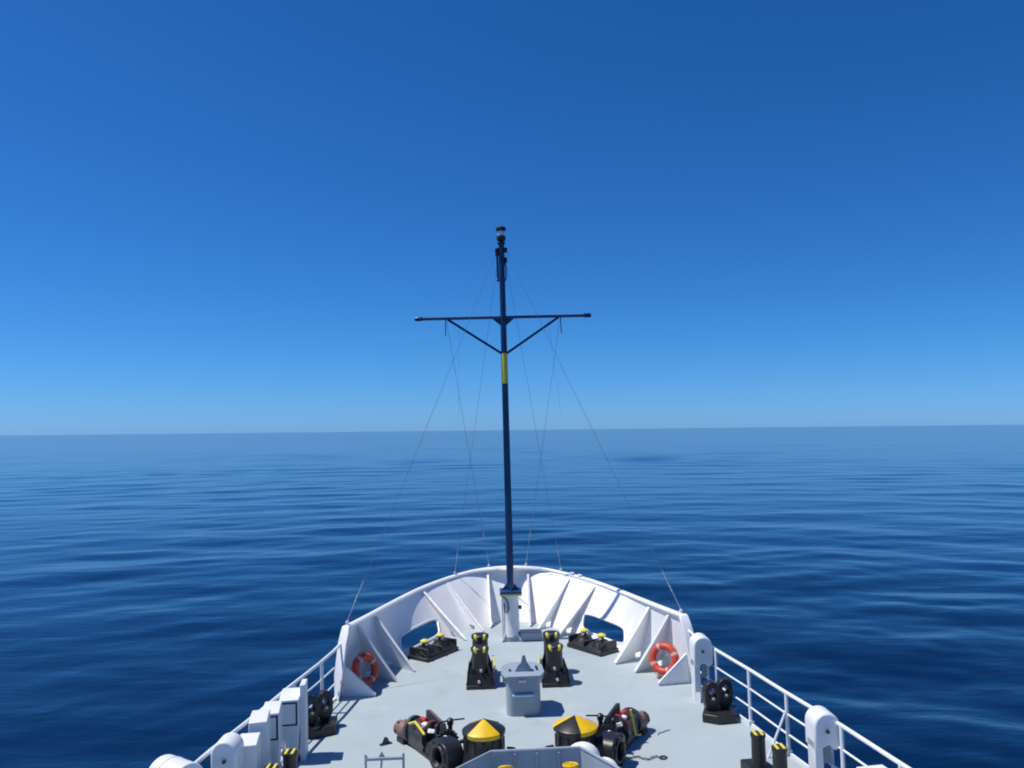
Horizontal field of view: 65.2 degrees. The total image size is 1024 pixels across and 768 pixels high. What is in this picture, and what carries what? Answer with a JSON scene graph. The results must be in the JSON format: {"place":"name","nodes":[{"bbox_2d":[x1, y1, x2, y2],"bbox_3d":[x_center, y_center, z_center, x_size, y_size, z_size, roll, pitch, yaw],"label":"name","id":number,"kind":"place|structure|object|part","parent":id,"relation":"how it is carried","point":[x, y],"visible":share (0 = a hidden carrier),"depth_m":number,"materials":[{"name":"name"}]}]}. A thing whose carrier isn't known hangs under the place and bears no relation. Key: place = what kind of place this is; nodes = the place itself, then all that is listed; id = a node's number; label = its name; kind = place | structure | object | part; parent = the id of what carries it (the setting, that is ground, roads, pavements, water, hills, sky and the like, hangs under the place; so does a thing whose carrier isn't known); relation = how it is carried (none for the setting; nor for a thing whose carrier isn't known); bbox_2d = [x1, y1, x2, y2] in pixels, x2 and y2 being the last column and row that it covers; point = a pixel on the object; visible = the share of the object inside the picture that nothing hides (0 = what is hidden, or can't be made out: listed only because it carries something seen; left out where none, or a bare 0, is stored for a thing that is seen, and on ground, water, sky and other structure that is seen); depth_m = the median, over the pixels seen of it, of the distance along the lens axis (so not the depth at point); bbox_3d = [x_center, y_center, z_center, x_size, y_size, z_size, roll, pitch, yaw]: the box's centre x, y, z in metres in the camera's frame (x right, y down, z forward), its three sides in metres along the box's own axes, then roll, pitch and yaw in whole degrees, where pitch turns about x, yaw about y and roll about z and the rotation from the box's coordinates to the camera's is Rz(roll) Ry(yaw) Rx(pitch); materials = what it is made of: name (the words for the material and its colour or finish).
{"place":"outdoors","nodes":[
{"label":"outdoors","id":0,"kind":"place"},
{"bbox_2d":[0,425,1023,767],"bbox_3d":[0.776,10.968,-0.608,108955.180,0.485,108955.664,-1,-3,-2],"label":"sea","id":1,"kind":"structure","parent":0,"point":[190,597],"depth_m":67.96,"materials":[{"name":"blue liquid"}]},
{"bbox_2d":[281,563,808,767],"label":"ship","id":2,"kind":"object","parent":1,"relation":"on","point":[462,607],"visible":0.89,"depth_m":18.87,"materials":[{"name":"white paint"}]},
{"bbox_2d":[149,754,202,767],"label":"raft canister","id":3,"kind":"object","parent":2,"relation":"on","point":[168,761],"visible":1,"depth_m":11.89,"materials":[{"name":"white plastic"}]},
{"bbox_2d":[211,732,243,767],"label":"hooded vent","id":4,"kind":"object","parent":2,"relation":"on","point":[227,751],"visible":1,"depth_m":12.32,"materials":[{"name":"white metal"}]},
{"bbox_2d":[240,732,260,767],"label":"deck cabinet","id":5,"kind":"object","parent":2,"relation":"on","point":[252,750],"visible":0.65,"depth_m":12.84,"materials":[{"name":"white metal"}]},
{"bbox_2d":[249,709,270,767],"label":"deck cabinet","id":6,"kind":"object","parent":2,"relation":"on","point":[259,720],"visible":0.52,"depth_m":13.42,"materials":[{"name":"white metal"}]},
{"bbox_2d":[194,642,340,767],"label":"guard rail","id":7,"kind":"object","parent":2,"relation":"on","point":[246,722],"visible":0.43,"depth_m":16.32,"materials":[{"name":"white metal"}]},
{"bbox_2d":[263,700,282,766],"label":"deck cabinet","id":8,"kind":"object","parent":2,"relation":"on","point":[276,724],"visible":0.62,"depth_m":13.99,"materials":[{"name":"white metal"}]},
{"bbox_3d":[-4.215,6.007,13.957,0.192,0.359,0.012,-1,-3,-10],"label":"door","id":9,"kind":"part","parent":8,"relation":"part of","materials":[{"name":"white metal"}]},
{"bbox_2d":[264,748,297,767],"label":"bollard","id":10,"kind":"object","parent":2,"relation":"on","point":[289,756],"visible":1,"depth_m":13.32,"materials":[{"name":"black metal"}]},
{"bbox_2d":[279,679,307,760],"bbox_3d":[-4.059,6.276,14.867,0.460,1.380,0.614,-1,-3,-8],"label":"deck cabinet","id":11,"kind":"object","parent":2,"relation":"on","point":[295,716],"visible":0.77,"depth_m":14.73,"materials":[{"name":"white metal"}]},
{"bbox_3d":[-4.084,6.042,14.634,0.242,0.359,0.012,-1,-3,-8],"label":"door","id":12,"kind":"part","parent":11,"relation":"part of","materials":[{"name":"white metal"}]},
{"bbox_2d":[308,689,337,738],"bbox_3d":[-3.925,6.672,16.260,0.698,0.740,0.872,-1,-3,-9],"label":"roller chock","id":13,"kind":"object","parent":2,"relation":"on","point":[322,722],"visible":0.85,"depth_m":16.17,"materials":[{"name":"black paint"}]},
{"bbox_2d":[351,651,378,686],"bbox_3d":[-3.468,6.718,18.811,0.351,0.817,0.814,-3,-4,38],"label":"life ring","id":14,"kind":"object","parent":2,"relation":"attached to","point":[370,679],"visible":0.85,"depth_m":18.79,"materials":[{"name":"orange plastic"}]},
{"bbox_2d":[364,752,404,767],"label":"deck hurdle","id":15,"kind":"object","parent":2,"relation":"on","point":[381,757],"visible":1,"depth_m":14.01,"materials":[{"name":"grey paint"}]},
{"bbox_2d":[379,737,391,745],"bbox_3d":[-2.439,6.887,15.449,0.240,0.139,0.090,0,-4,-30],"label":"pad eye","id":16,"kind":"object","parent":2,"relation":"on","point":[386,741],"visible":1,"depth_m":15.44,"materials":[{"name":"grey metal"}]},
{"bbox_2d":[393,709,464,767],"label":"windlass","id":17,"kind":"object","parent":2,"relation":"on","point":[433,740],"visible":1,"depth_m":14.75,"materials":[{"name":"black paint"}]},
{"bbox_2d":[408,633,458,662],"bbox_3d":[-2.107,7.052,21.607,0.739,0.490,1.437,-4,-4,32],"label":"roller fairlead","id":18,"kind":"object","parent":2,"relation":"on","point":[439,647],"visible":1,"depth_m":21.28,"materials":[{"name":"black paint"}]},
{"bbox_2d":[466,632,495,689],"bbox_3d":[-0.748,6.630,19.397,0.718,1.007,1.680,-1,-3,-2],"label":"stopper","id":19,"kind":"object","parent":2,"relation":"on","point":[480,673],"visible":1,"depth_m":18.71,"materials":[{"name":"black paint"}]},
{"bbox_2d":[460,718,515,764],"bbox_3d":[-0.476,6.371,14.085,1.002,0.923,1.030,1,-4,-30],"label":"capstan","id":20,"kind":"object","parent":2,"relation":"on","point":[482,736],"visible":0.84,"depth_m":13.86,"materials":[{"name":"black paint"}]},
{"bbox_2d":[347,226,680,642],"bbox_3d":[-0.155,1.311,22.821,7.949,11.980,7.174,-1,-3,-2],"label":"foremast","id":21,"kind":"object","parent":2,"relation":"on","point":[510,594],"visible":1,"depth_m":23.14,"materials":[{"name":"blue metal"}]},
{"bbox_2d":[501,655,543,716],"bbox_3d":[0.227,6.388,17.211,0.920,1.190,1.030,-1,-3,-2],"label":"deck stand","id":22,"kind":"object","parent":2,"relation":"on","point":[523,678],"visible":1,"depth_m":16.78,"materials":[{"name":"grey paint"}]},
{"bbox_2d":[456,746,619,767],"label":"valve trough","id":23,"kind":"object","parent":2,"relation":"on","point":[555,757],"visible":1,"depth_m":12.71,"materials":[{"name":"grey paint"}]},
{"bbox_2d":[498,765,513,767],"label":"handwheel valve","id":24,"kind":"object","parent":23,"relation":"in","point":[506,766],"visible":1,"depth_m":12.21,"materials":[{"name":"yellow metal"}]},
{"bbox_2d":[562,762,578,767],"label":"handwheel valve","id":25,"kind":"object","parent":23,"relation":"in","point":[570,765],"visible":1,"depth_m":12.33,"materials":[{"name":"yellow metal"}]},
{"bbox_2d":[538,630,570,687],"bbox_3d":[0.970,6.584,19.403,0.718,1.007,1.680,-1,-3,-2],"label":"stopper","id":26,"kind":"object","parent":2,"relation":"on","point":[554,666],"visible":0.97,"depth_m":18.72,"materials":[{"name":"black paint"}]},
{"bbox_2d":[545,715,597,746],"bbox_3d":[1.123,6.330,14.139,1.006,0.923,1.030,-2,-4,27],"label":"capstan","id":27,"kind":"object","parent":2,"relation":"on","point":[570,730],"visible":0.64,"depth_m":13.94,"materials":[{"name":"black paint"}]},
{"bbox_2d":[567,628,618,656],"bbox_3d":[2.161,6.941,21.698,0.739,0.490,1.437,1,-4,-36],"label":"roller fairlead","id":28,"kind":"object","parent":2,"relation":"on","point":[584,641],"visible":1,"depth_m":21.39,"materials":[{"name":"black paint"}]},
{"bbox_2d":[586,703,649,766],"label":"windlass","id":29,"kind":"object","parent":2,"relation":"on","point":[618,732],"visible":0.97,"depth_m":14.78,"materials":[{"name":"black paint"}]},
{"bbox_2d":[630,755,667,759],"bbox_3d":[2.468,6.740,14.453,0.686,0.037,0.198,-1,-3,-2],"label":"loose chain","id":30,"kind":"object","parent":2,"relation":"on","point":[655,756],"visible":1,"depth_m":14.46,"materials":[{"name":"metal"}]},
{"bbox_2d":[648,641,679,676],"bbox_3d":[3.619,6.536,18.995,0.814,0.817,0.350,-3,-4,36],"label":"life ring","id":31,"kind":"object","parent":2,"relation":"attached to","point":[657,648],"visible":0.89,"depth_m":18.96,"materials":[{"name":"orange plastic"}]},
{"bbox_2d":[689,633,713,703],"bbox_3d":[4.170,6.203,17.521,0.469,1.380,0.520,-1,-3,-2],"label":"hooded vent","id":32,"kind":"object","parent":2,"relation":"on","point":[701,649],"visible":0.94,"depth_m":17.39,"materials":[{"name":"white metal"}]},
{"bbox_2d":[702,677,737,724],"bbox_3d":[4.254,6.457,16.395,0.698,0.740,0.872,-2,-3,14],"label":"roller chock","id":33,"kind":"object","parent":2,"relation":"on","point":[720,708],"visible":1,"depth_m":16.30,"materials":[{"name":"black paint"}]},
{"bbox_2d":[740,730,787,767],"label":"bollard","id":34,"kind":"object","parent":2,"relation":"on","point":[758,753],"visible":1,"depth_m":13.56,"materials":[{"name":"black metal"}]},
{"bbox_2d":[688,629,910,767],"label":"guard rail","id":35,"kind":"object","parent":2,"relation":"on","point":[841,747],"visible":0.77,"depth_m":14.45,"materials":[{"name":"white metal"}]},
{"bbox_2d":[805,705,839,767],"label":"hooded vent","id":36,"kind":"object","parent":2,"relation":"on","point":[822,734],"visible":0.99,"depth_m":12.98,"materials":[{"name":"white metal"}]},
{"bbox_2d":[856,764,886,767],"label":"rail box","id":37,"kind":"object","parent":2,"relation":"on","point":[877,766],"visible":1,"depth_m":11.77,"materials":[{"name":"white metal"}]},
{"bbox_2d":[0,0,1023,435],"label":"sky","id":38,"kind":"structure","parent":0,"point":[217,216],"materials":[{"name":"blue"}]},
{"bbox_2d":[571,742,617,765],"bbox_3d":[1.319,6.303,12.940,0.575,0.829,1.119,2,-4,-39],"label":"canvas cover","id":39,"kind":"object","parent":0,"point":[590,747],"visible":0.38,"depth_m":13.09,"materials":[{"name":"white fabric"}]}
]}

